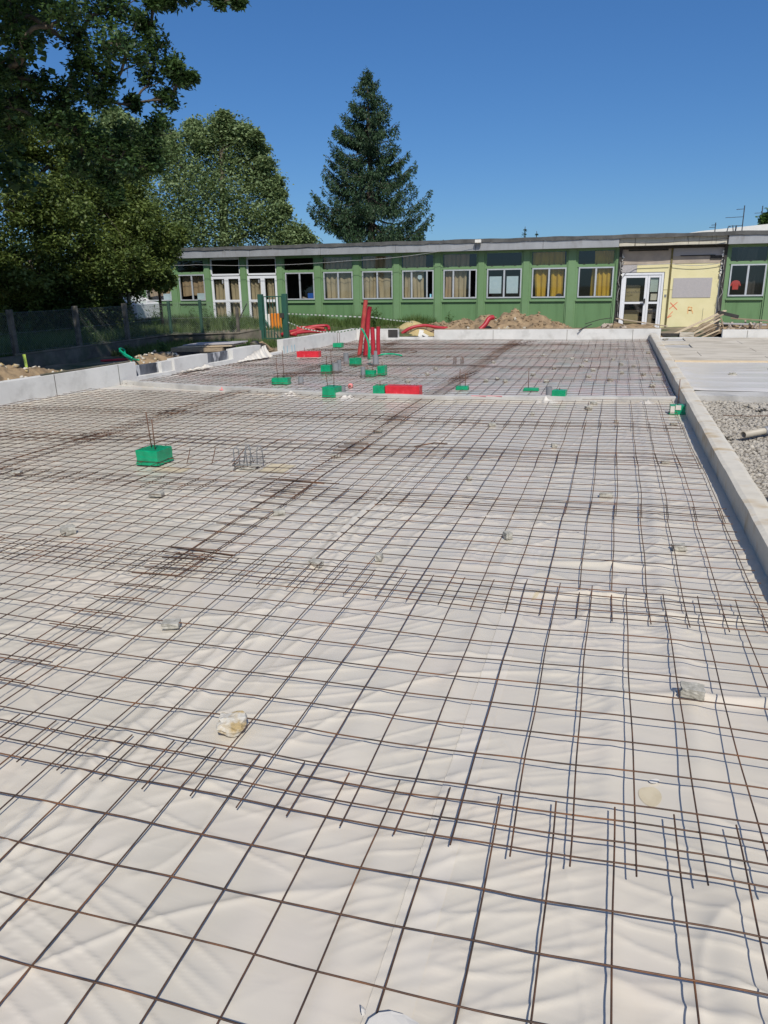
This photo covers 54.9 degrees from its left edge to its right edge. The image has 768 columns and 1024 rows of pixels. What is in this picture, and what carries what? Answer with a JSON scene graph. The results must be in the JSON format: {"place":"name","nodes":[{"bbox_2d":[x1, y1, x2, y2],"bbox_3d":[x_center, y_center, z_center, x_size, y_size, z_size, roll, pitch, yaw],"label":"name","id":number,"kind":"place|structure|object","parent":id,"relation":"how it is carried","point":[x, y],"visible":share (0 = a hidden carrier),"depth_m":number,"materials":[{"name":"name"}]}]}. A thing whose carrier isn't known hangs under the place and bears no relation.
{"place":"outdoors","nodes":[
{"label":"outdoors","id":0,"kind":"place"},
{"bbox_2d":[111,327,291,356],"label":"bank grass","id":1,"kind":"structure","parent":0,"point":[144,349],"depth_m":21.19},
{"bbox_2d":[1,322,720,370],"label":"yard ground","id":2,"kind":"structure","parent":0,"point":[94,361],"depth_m":22.63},
{"bbox_2d":[0,90,136,338],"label":"hornbeam tree","id":3,"kind":"object","parent":2,"relation":"on","point":[25,291],"visible":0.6,"depth_m":21.86,"materials":[{"name":"green plant"}]},
{"bbox_2d":[0,361,136,406],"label":"concrete wall","id":4,"kind":"structure","parent":2,"relation":"on","point":[47,385],"depth_m":13.68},
{"bbox_2d":[0,352,180,380],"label":"earth bank","id":5,"kind":"structure","parent":2,"relation":"on","point":[10,372],"depth_m":13.87,"materials":[{"name":"brown soil"}]},
{"bbox_2d":[0,322,199,356],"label":"tall grass","id":6,"kind":"structure","parent":2,"relation":"on","point":[56,337],"depth_m":20.43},
{"bbox_2d":[35,145,189,317],"bbox_3d":[-8.554,-8.970,24.548,4.266,6.228,7.646,-3,17,-4],"label":"hornbeam tree","id":7,"kind":"object","parent":2,"relation":"on","point":[141,250],"visible":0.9,"depth_m":23.12,"materials":[{"name":"green plant"}]},
{"bbox_2d":[47,104,181,213],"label":"poplar tree","id":8,"kind":"object","parent":2,"relation":"on","point":[114,115],"visible":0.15,"depth_m":41.72,"materials":[{"name":"green plant"}]},
{"bbox_2d":[0,300,261,367],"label":"boundary fence","id":9,"kind":"object","parent":2,"relation":"on","point":[80,352],"visible":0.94,"depth_m":19.53,"materials":[{"name":"metal"}]},
{"bbox_2d":[0,386,279,495],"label":"plastic sheet","id":10,"kind":"object","parent":2,"relation":"on","point":[24,482],"visible":0.69,"depth_m":10.76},
{"bbox_2d":[0,429,114,468],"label":"rebar panel","id":11,"kind":"object","parent":10,"relation":"on","point":[37,442],"visible":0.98,"depth_m":9.33,"materials":[{"name":"metal"}]},
{"bbox_2d":[0,405,180,441],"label":"rebar panel","id":12,"kind":"object","parent":10,"relation":"on","point":[15,412],"visible":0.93,"depth_m":10.87,"materials":[{"name":"metal"}]},
{"bbox_2d":[0,388,241,415],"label":"rebar panel","id":13,"kind":"object","parent":10,"relation":"on","point":[65,395],"visible":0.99,"depth_m":12.52,"materials":[{"name":"metal"}]},
{"bbox_2d":[123,295,159,323],"bbox_3d":[-11.639,-8.556,31.082,4.076,1.459,1.738,4,18,16],"label":"parked car","id":14,"kind":"object","parent":2,"relation":"on","point":[146,302],"visible":0.12,"depth_m":30.45,"materials":[{"name":"white paint"}]},
{"bbox_2d":[136,360,174,380],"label":"concrete wall","id":15,"kind":"structure","parent":2,"relation":"on","point":[158,369],"depth_m":15.96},
{"bbox_2d":[167,353,207,373],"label":"concrete wall","id":16,"kind":"structure","parent":2,"relation":"on","point":[184,363],"depth_m":16.81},
{"bbox_2d":[171,341,247,355],"bbox_3d":[-4.541,-4.242,19.140,1.766,0.294,1.195,4,18,16],"label":"plank stack","id":17,"kind":"object","parent":2,"relation":"on","point":[198,348],"visible":0.9,"depth_m":18.82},
{"bbox_2d":[137,105,297,247],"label":"poplar tree","id":18,"kind":"object","parent":2,"relation":"on","point":[224,140],"visible":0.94,"depth_m":41.16,"materials":[{"name":"green plant"}]},
{"bbox_2d":[207,351,232,366],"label":"concrete wall","id":19,"kind":"structure","parent":2,"relation":"on","point":[219,359],"depth_m":17.91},
{"bbox_2d":[0,396,475,830],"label":"plastic sheet","id":20,"kind":"object","parent":2,"relation":"on","point":[16,777],"visible":0.79,"depth_m":5.40,"materials":[{"name":"plastic"}]},
{"bbox_2d":[0,535,208,688],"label":"rebar panel","id":21,"kind":"object","parent":20,"relation":"on","point":[15,679],"visible":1,"depth_m":4.77,"materials":[{"name":"metal"}]},
{"bbox_2d":[135,412,173,465],"bbox_3d":[-2.552,-0.818,8.152,0.300,0.560,0.312,4,18,17],"label":"foam box","id":22,"kind":"object","parent":20,"relation":"on","point":[152,454],"visible":0.93,"depth_m":8.10,"materials":[{"name":"green plastic"}]},
{"bbox_2d":[0,467,312,575],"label":"rebar panel","id":23,"kind":"object","parent":20,"relation":"on","point":[127,514],"visible":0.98,"depth_m":6.33,"materials":[{"name":"metal"}]},
{"bbox_2d":[0,431,371,496],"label":"rebar panel","id":24,"kind":"object","parent":23,"relation":"on","point":[180,461],"visible":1,"depth_m":8.11,"materials":[{"name":"metal"}]},
{"bbox_2d":[72,409,408,451],"bbox_3d":[-1.840,-1.146,9.971,3.936,0.036,2.424,4,18,16],"label":"rebar panel","id":25,"kind":"object","parent":20,"relation":"on","point":[249,428],"visible":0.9,"depth_m":9.86,"materials":[{"name":"metal"}]},
{"bbox_2d":[154,392,433,420],"bbox_3d":[-1.290,-1.711,11.693,3.934,0.032,2.404,4,18,16],"label":"rebar panel","id":26,"kind":"object","parent":25,"relation":"on","point":[296,405],"visible":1,"depth_m":11.53,"materials":[{"name":"metal"}]},
{"bbox_2d":[231,445,264,470],"bbox_3d":[-1.445,-0.588,7.834,0.336,0.280,0.249,0,17,5],"label":"rebar cage","id":27,"kind":"object","parent":20,"relation":"on","point":[246,456],"visible":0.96,"depth_m":7.79,"materials":[{"name":"grey metal"}]},
{"bbox_2d":[322,372,341,397],"bbox_3d":[-0.902,-2.177,12.636,0.289,0.401,0.281,7,19,24],"label":"foam box","id":28,"kind":"object","parent":20,"relation":"on","point":[332,390],"visible":0.77,"depth_m":12.56,"materials":[{"name":"green plastic"}]},
{"bbox_2d":[385,384,421,394],"bbox_3d":[0.331,-2.021,12.351,0.627,0.215,0.229,4,18,16],"label":"foam box","id":29,"kind":"object","parent":20,"relation":"on","point":[401,389],"visible":0.61,"depth_m":12.26,"materials":[{"name":"red plastic"}]},
{"bbox_2d":[144,484,767,631],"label":"rebar panel","id":30,"kind":"object","parent":20,"relation":"on","point":[612,571],"visible":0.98,"depth_m":5.27,"materials":[{"name":"metal"}]},
{"bbox_2d":[264,443,725,522],"bbox_3d":[1.070,-0.373,7.251,3.932,0.055,2.316,4,18,16],"label":"rebar panel","id":31,"kind":"object","parent":20,"relation":"on","point":[617,491],"visible":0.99,"depth_m":7.06,"materials":[{"name":"metal"}]},
{"bbox_2d":[226,345,260,363],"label":"concrete wall","id":32,"kind":"structure","parent":2,"relation":"on","point":[236,354],"depth_m":18.62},
{"bbox_2d":[238,345,272,361],"bbox_3d":[-3.348,-4.079,19.012,0.200,0.307,1.373,8,20,28],"label":"draped film","id":33,"kind":"object","parent":32,"relation":"on","point":[262,352],"visible":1,"depth_m":19.25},
{"bbox_2d":[257,294,289,339],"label":"metal gate","id":34,"kind":"structure","parent":2,"relation":"on","point":[284,315],"depth_m":22.56,"materials":[{"name":"metal"}]},
{"bbox_2d":[0,400,573,1023],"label":"plastic sheet","id":35,"kind":"object","parent":2,"relation":"on","point":[202,978],"visible":0.87,"depth_m":2.85,"materials":[{"name":"plastic"}]},
{"bbox_2d":[216,711,246,736],"bbox_3d":[-0.667,0.927,3.250,0.132,0.078,0.120,2,23,-1],"label":"ochre stone","id":36,"kind":"object","parent":35,"relation":"on","point":[233,724],"visible":0.99,"depth_m":3.21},
{"bbox_2d":[0,552,767,885],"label":"rebar panel","id":37,"kind":"object","parent":35,"relation":"on","point":[576,764],"visible":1,"depth_m":3.45,"materials":[{"name":"metal"}]},
{"bbox_2d":[0,713,767,1023],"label":"rebar panel","id":38,"kind":"object","parent":35,"relation":"on","point":[611,966],"visible":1,"depth_m":2.33,"materials":[{"name":"metal"}]},
{"bbox_2d":[338,416,700,466],"bbox_3d":[1.607,-0.906,8.961,3.938,0.049,2.424,4,18,16],"label":"rebar panel","id":39,"kind":"object","parent":35,"relation":"on","point":[617,432],"visible":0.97,"depth_m":8.75,"materials":[{"name":"metal"}]},
{"bbox_2d":[381,399,683,430],"bbox_3d":[2.135,-1.458,10.645,3.918,0.047,2.309,4,18,16],"label":"rebar panel","id":40,"kind":"object","parent":35,"relation":"on","point":[631,408],"visible":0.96,"depth_m":10.39,"materials":[{"name":"metal"}]},
{"bbox_2d":[103,341,471,391],"bbox_3d":[-1.380,-3.887,18.849,5.353,0.028,11.460,4,18,16],"label":"plastic sheet","id":41,"kind":"object","parent":2,"relation":"on","point":[349,370],"visible":0.38,"depth_m":16.55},
{"bbox_2d":[126,373,278,386],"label":"rebar panel","id":42,"kind":"object","parent":41,"relation":"on","point":[190,378],"visible":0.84,"depth_m":15.29,"materials":[{"name":"metal"}]},
{"bbox_2d":[173,363,319,376],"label":"rebar panel","id":43,"kind":"object","parent":41,"relation":"on","point":[240,367],"visible":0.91,"depth_m":16.54,"materials":[{"name":"metal"}]},
{"bbox_2d":[226,356,359,366],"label":"rebar panel","id":44,"kind":"object","parent":41,"relation":"on","point":[269,360],"visible":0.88,"depth_m":18.08,"materials":[{"name":"metal"}]},
{"bbox_2d":[296,348,321,358],"bbox_3d":[-1.945,-4.122,19.161,0.641,0.270,0.229,3,18,15],"label":"foam box","id":45,"kind":"object","parent":41,"relation":"on","point":[304,354],"visible":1,"depth_m":19.07,"materials":[{"name":"red plastic"}]},
{"bbox_2d":[357,300,367,354],"bbox_3d":[-0.562,-4.798,19.319,0.351,1.438,0.143,4,18,16],"label":"conduit","id":46,"kind":"object","parent":41,"relation":"on","point":[363,320],"visible":0.94,"depth_m":19.25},
{"bbox_2d":[364,306,371,354],"bbox_3d":[-0.417,-4.637,19.052,0.280,1.279,0.132,7,19,26],"label":"conduit","id":47,"kind":"object","parent":41,"relation":"on","point":[368,316],"visible":0.88,"depth_m":18.98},
{"bbox_2d":[325,356,498,366],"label":"rebar panel","id":48,"kind":"object","parent":41,"relation":"on","point":[400,359],"visible":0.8,"depth_m":17.61,"materials":[{"name":"metal"}]},
{"bbox_2d":[349,348,509,356],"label":"rebar panel","id":49,"kind":"object","parent":48,"relation":"on","point":[414,355],"visible":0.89,"depth_m":19.35,"materials":[{"name":"metal"}]},
{"bbox_2d":[380,343,513,349],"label":"rebar panel","id":50,"kind":"object","parent":41,"relation":"on","point":[454,347],"visible":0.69,"depth_m":20.66,"materials":[{"name":"metal"}]},
{"bbox_2d":[385,339,522,344],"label":"rebar panel","id":51,"kind":"object","parent":41,"relation":"on","point":[453,342],"visible":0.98,"depth_m":22.36,"materials":[{"name":"metal"}]},
{"bbox_2d":[137,312,437,340],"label":"wall grass","id":52,"kind":"structure","parent":2,"relation":"on","point":[352,322],"depth_m":27.61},
{"bbox_2d":[262,218,319,245],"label":"bushy tree","id":53,"kind":"object","parent":2,"relation":"on","point":[299,235],"visible":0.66,"depth_m":41.13,"materials":[{"name":"green plant"}]},
{"bbox_2d":[277,328,356,354],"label":"concrete wall","id":54,"kind":"structure","parent":2,"relation":"on","point":[318,340],"depth_m":21.92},
{"bbox_2d":[306,66,433,243],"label":"spruce tree","id":55,"kind":"object","parent":2,"relation":"on","point":[368,204],"visible":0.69,"depth_m":42.34,"materials":[{"name":"green plant"}]},
{"bbox_2d":[357,329,398,340],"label":"concrete wall","id":56,"kind":"structure","parent":2,"relation":"on","point":[389,334],"depth_m":24.11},
{"bbox_2d":[122,380,679,401],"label":"concrete beam","id":57,"kind":"structure","parent":2,"relation":"on","point":[360,395],"depth_m":12.11,"materials":[{"name":"grey concrete"}]},
{"bbox_2d":[398,321,433,335],"bbox_3d":[0.934,-6.452,25.861,2.400,0.403,3.480,4,18,16],"label":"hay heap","id":58,"kind":"object","parent":2,"relation":"on","point":[414,332],"visible":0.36,"depth_m":24.55,"materials":[{"name":"yellow plant"}]},
{"bbox_2d":[136,230,767,327],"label":"school building","id":59,"kind":"structure","parent":2,"relation":"on","point":[677,279],"depth_m":27.47,"materials":[{"name":"green metal"}]},
{"bbox_2d":[178,274,205,300],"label":"window","id":60,"kind":"structure","parent":59,"relation":"in","point":[193,285],"depth_m":30.90,"materials":[{"name":"metal"}]},
{"bbox_2d":[211,276,228,317],"bbox_3d":[-6.740,-8.770,30.669,0.680,1.890,0.210,4,18,16],"label":"door","id":61,"kind":"structure","parent":59,"relation":"in","point":[221,288],"depth_m":30.62,"materials":[{"name":"white glass"}]},
{"bbox_2d":[226,276,241,316],"bbox_3d":[-6.106,-8.722,30.486,0.636,1.890,0.212,4,18,16],"label":"door","id":62,"kind":"structure","parent":59,"relation":"in","point":[235,284],"depth_m":30.40,"materials":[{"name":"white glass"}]},
{"bbox_2d":[247,276,262,318],"bbox_3d":[-5.177,-8.652,30.215,0.665,1.890,0.211,4,18,16],"label":"door","id":63,"kind":"structure","parent":59,"relation":"in","point":[257,288],"depth_m":30.15,"materials":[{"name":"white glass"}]},
{"bbox_2d":[262,276,277,313],"bbox_3d":[-4.557,-8.605,30.034,0.621,1.890,0.211,4,18,16],"label":"door","id":64,"kind":"structure","parent":59,"relation":"in","point":[270,283],"depth_m":29.95,"materials":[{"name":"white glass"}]},
{"bbox_2d":[285,272,314,299],"bbox_3d":[-3.296,-9.032,29.581,1.235,1.036,0.360,4,18,16],"label":"window","id":65,"kind":"structure","parent":59,"relation":"in","point":[311,296],"depth_m":29.46,"materials":[{"name":"glass"}]},
{"bbox_2d":[322,257,351,268],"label":"transom window","id":66,"kind":"structure","parent":59,"relation":"in","point":[346,263],"depth_m":28.86,"materials":[{"name":"glass"}]},
{"bbox_2d":[323,272,352,299],"bbox_3d":[-1.766,-8.887,29.062,1.215,1.048,0.209,4,18,16],"label":"window","id":67,"kind":"structure","parent":59,"relation":"in","point":[339,285],"depth_m":29.09,"materials":[{"name":"metal"}]},
{"bbox_2d":[361,256,391,268],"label":"transom window","id":68,"kind":"structure","parent":59,"relation":"in","point":[378,262],"depth_m":28.41,"materials":[{"name":"glass"}]},
{"bbox_2d":[362,271,392,298],"bbox_3d":[-0.229,-8.770,28.615,1.225,1.048,0.210,4,18,16],"label":"window","id":69,"kind":"structure","parent":59,"relation":"in","point":[370,281],"depth_m":28.66,"materials":[{"name":"metal"}]},
{"bbox_2d":[401,255,433,267],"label":"transom window","id":70,"kind":"structure","parent":59,"relation":"in","point":[415,261],"depth_m":27.99,"materials":[{"name":"green paint"}]},
{"bbox_2d":[402,270,433,298],"bbox_3d":[1.313,-8.655,28.170,1.225,1.048,0.218,4,18,16],"label":"window","id":71,"kind":"structure","parent":59,"relation":"in","point":[414,279],"depth_m":28.22,"materials":[{"name":"metal"}]},
{"bbox_2d":[442,254,476,266],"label":"transom window","id":72,"kind":"structure","parent":59,"relation":"in","point":[462,260],"depth_m":27.55,"materials":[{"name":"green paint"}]},
{"bbox_2d":[443,269,476,298],"bbox_3d":[2.865,-8.537,27.720,1.265,1.048,0.221,4,18,16],"label":"window","id":73,"kind":"structure","parent":59,"relation":"in","point":[455,288],"depth_m":27.78,"materials":[{"name":"glass"}]},
{"bbox_2d":[486,268,521,297],"bbox_3d":[4.414,-8.402,27.192,1.265,1.036,0.070,4,18,16],"label":"window","id":74,"kind":"structure","parent":59,"relation":"in","point":[495,281],"depth_m":27.20,"materials":[{"name":"metal"}]},
{"bbox_2d":[531,267,566,297],"bbox_3d":[5.977,-8.243,26.827,1.205,1.168,0.211,4,18,16],"label":"window","id":75,"kind":"structure","parent":59,"relation":"in","point":[557,274],"depth_m":26.82,"materials":[{"name":"metal"}]},
{"bbox_2d":[531,251,567,264],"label":"transom window","id":76,"kind":"structure","parent":59,"relation":"in","point":[539,258],"depth_m":26.61,"materials":[{"name":"green paint"}]},
{"bbox_2d":[577,267,613,297],"bbox_3d":[7.539,-8.183,26.360,1.205,1.048,0.224,4,18,16],"label":"window","id":77,"kind":"structure","parent":59,"relation":"in","point":[602,275],"depth_m":26.32,"materials":[{"name":"metal"}]},
{"bbox_2d":[578,250,615,263],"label":"transom window","id":78,"kind":"structure","parent":59,"relation":"in","point":[601,257],"depth_m":26.07,"materials":[{"name":"green paint"}]},
{"bbox_2d":[620,275,647,323],"bbox_3d":[8.838,-7.431,26.167,0.800,1.810,0.400,4,18,16],"label":"door","id":79,"kind":"structure","parent":59,"relation":"in","point":[632,296],"depth_m":26.21,"materials":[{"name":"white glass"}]},
{"bbox_2d":[644,275,661,327],"bbox_3d":[9.450,-7.397,26.029,0.445,1.810,0.320,4,18,16],"label":"door","id":80,"kind":"structure","parent":59,"relation":"in","point":[653,286],"depth_m":25.85,"materials":[{"name":"white glass"}]},
{"bbox_2d":[691,224,767,232],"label":"roof monitor","id":81,"kind":"object","parent":59,"relation":"on","point":[760,227],"visible":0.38,"depth_m":28.33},
{"bbox_2d":[727,264,766,295],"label":"window","id":82,"kind":"structure","parent":59,"relation":"in","point":[753,274],"depth_m":25.10,"materials":[{"name":"metal"}]},
{"bbox_2d":[730,247,767,260],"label":"transom window","id":83,"kind":"structure","parent":59,"relation":"in","point":[744,253],"depth_m":24.87,"materials":[{"name":"glass"}]},
{"bbox_2d":[401,308,567,336],"bbox_3d":[3.446,-6.440,25.083,6.250,0.917,3.600,4,18,16],"label":"dirt mound","id":84,"kind":"object","parent":2,"relation":"on","point":[505,321],"visible":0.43,"depth_m":24.17,"materials":[{"name":"brown soil"}]},
{"bbox_2d":[358,340,674,395],"bbox_3d":[3.607,-3.541,17.304,5.310,0.045,11.610,4,18,16],"label":"plastic sheet","id":85,"kind":"object","parent":2,"relation":"on","point":[582,374],"visible":0.59,"depth_m":15.25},
{"bbox_2d":[237,375,467,394],"bbox_3d":[-0.576,-2.408,13.904,3.978,0.036,2.420,4,18,16],"label":"rebar panel","id":86,"kind":"object","parent":85,"relation":"on","point":[267,381],"visible":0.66,"depth_m":14.06,"materials":[{"name":"metal"}]},
{"bbox_2d":[279,364,482,378],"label":"rebar panel","id":87,"kind":"object","parent":86,"relation":"on","point":[450,366],"visible":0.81,"depth_m":15.71,"materials":[{"name":"metal"}]},
{"bbox_2d":[424,378,671,395],"bbox_3d":[2.872,-2.171,12.893,3.973,0.050,2.415,4,18,16],"label":"rebar panel","id":88,"kind":"object","parent":85,"relation":"on","point":[629,387],"visible":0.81,"depth_m":12.92,"materials":[{"name":"metal"}]},
{"bbox_2d":[451,365,665,380],"bbox_3d":[3.466,-2.789,14.783,3.970,0.050,2.408,4,18,16],"label":"rebar panel","id":89,"kind":"object","parent":85,"relation":"on","point":[525,370],"visible":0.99,"depth_m":14.80,"materials":[{"name":"metal"}]},
{"bbox_2d":[476,357,659,369],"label":"rebar panel","id":90,"kind":"object","parent":85,"relation":"on","point":[648,361],"visible":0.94,"depth_m":16.39,"materials":[{"name":"metal"}]},
{"bbox_2d":[487,348,654,358],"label":"rebar panel","id":91,"kind":"object","parent":85,"relation":"on","point":[591,354],"visible":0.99,"depth_m":18.31,"materials":[{"name":"metal"}]},
{"bbox_2d":[501,343,650,350],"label":"rebar panel","id":92,"kind":"object","parent":85,"relation":"on","point":[606,345],"visible":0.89,"depth_m":20.16,"materials":[{"name":"metal"}]},
{"bbox_2d":[504,339,648,345],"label":"rebar panel","id":93,"kind":"object","parent":85,"relation":"on","point":[589,341],"visible":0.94,"depth_m":21.50,"materials":[{"name":"metal"}]},
{"bbox_2d":[434,328,660,340],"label":"concrete wall","id":94,"kind":"structure","parent":2,"relation":"on","point":[570,334],"depth_m":22.66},
{"bbox_2d":[361,401,767,1023],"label":"plastic sheet","id":95,"kind":"object","parent":2,"relation":"on","point":[499,979],"visible":0.88,"depth_m":2.85,"materials":[{"name":"plastic"}]},
{"bbox_2d":[361,1006,418,1023],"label":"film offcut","id":96,"kind":"object","parent":95,"relation":"on","point":[390,1017],"visible":1,"depth_m":1.90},
{"bbox_2d":[668,379,685,414],"bbox_3d":[4.113,-1.597,10.250,0.290,0.480,0.170,4,18,16],"label":"foam box","id":97,"kind":"object","parent":95,"relation":"on","point":[679,409],"visible":0.7,"depth_m":10.24,"materials":[{"name":"green plastic"}]},
{"bbox_2d":[679,681,705,700],"bbox_3d":[1.405,0.813,3.369,0.109,0.049,0.071,7,23,18],"label":"spacer block","id":98,"kind":"object","parent":95,"relation":"on","point":[693,690],"depth_m":3.35,"materials":[{"name":"concrete"}]},
{"bbox_2d":[596,322,767,336],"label":"rubble soil","id":99,"kind":"structure","parent":2,"relation":"on","point":[615,325],"depth_m":24.04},
{"bbox_2d":[649,333,767,577],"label":"concrete kerb","id":100,"kind":"structure","parent":2,"relation":"on","point":[747,500],"depth_m":6.85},
{"bbox_2d":[695,391,767,402],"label":"slab edge","id":101,"kind":"object","parent":2,"relation":"on","point":[756,397],"depth_m":11.47,"materials":[{"name":"grey concrete"}]},
{"bbox_2d":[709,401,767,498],"bbox_3d":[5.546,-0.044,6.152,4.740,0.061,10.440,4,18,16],"label":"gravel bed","id":102,"kind":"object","parent":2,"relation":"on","point":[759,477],"visible":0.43,"depth_m":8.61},
{"bbox_2d":[721,329,767,337],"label":"concrete wall","id":103,"kind":"structure","parent":2,"relation":"on","point":[744,333],"depth_m":21.11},
{"bbox_2d":[0,0,767,253],"label":"sky","id":104,"kind":"structure","parent":0,"point":[549,118],"materials":[{"name":"blue"}]},
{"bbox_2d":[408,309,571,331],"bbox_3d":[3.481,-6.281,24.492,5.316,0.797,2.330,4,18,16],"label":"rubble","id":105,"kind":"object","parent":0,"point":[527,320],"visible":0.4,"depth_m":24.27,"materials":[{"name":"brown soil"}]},
{"bbox_2d":[660,339,751,391],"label":"slab floor","id":106,"kind":"structure","parent":0,"point":[677,346],"depth_m":19.35,"materials":[{"name":"grey concrete"}]},
{"bbox_2d":[661,338,767,360],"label":"concrete slab","id":107,"kind":"structure","parent":106,"relation":"on","point":[729,349],"depth_m":18.06,"materials":[{"name":"grey concrete"}]},
{"bbox_2d":[675,362,767,391],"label":"plastic sheet","id":108,"kind":"object","parent":106,"relation":"on","point":[715,376],"visible":0.94,"depth_m":13.49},
{"bbox_2d":[701,400,767,501],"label":"gravel","id":109,"kind":"structure","parent":0,"point":[740,447],"depth_m":9.40,"materials":[{"name":"gravel"}]},
{"bbox_2d":[740,426,767,437],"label":"drain pipe","id":110,"kind":"object","parent":109,"relation":"on","point":[755,432],"visible":1,"depth_m":8.87,"materials":[{"name":"grey plastic"}]},
{"bbox_3d":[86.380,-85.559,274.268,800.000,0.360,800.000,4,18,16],"label":"ground","id":111,"kind":"structure","parent":0,"visible":0},
{"bbox_2d":[0,0,250,207],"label":"oak tree","id":112,"kind":"object","parent":111,"relation":"on","point":[23,23],"visible":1,"depth_m":13.12,"materials":[{"name":"green plant"}]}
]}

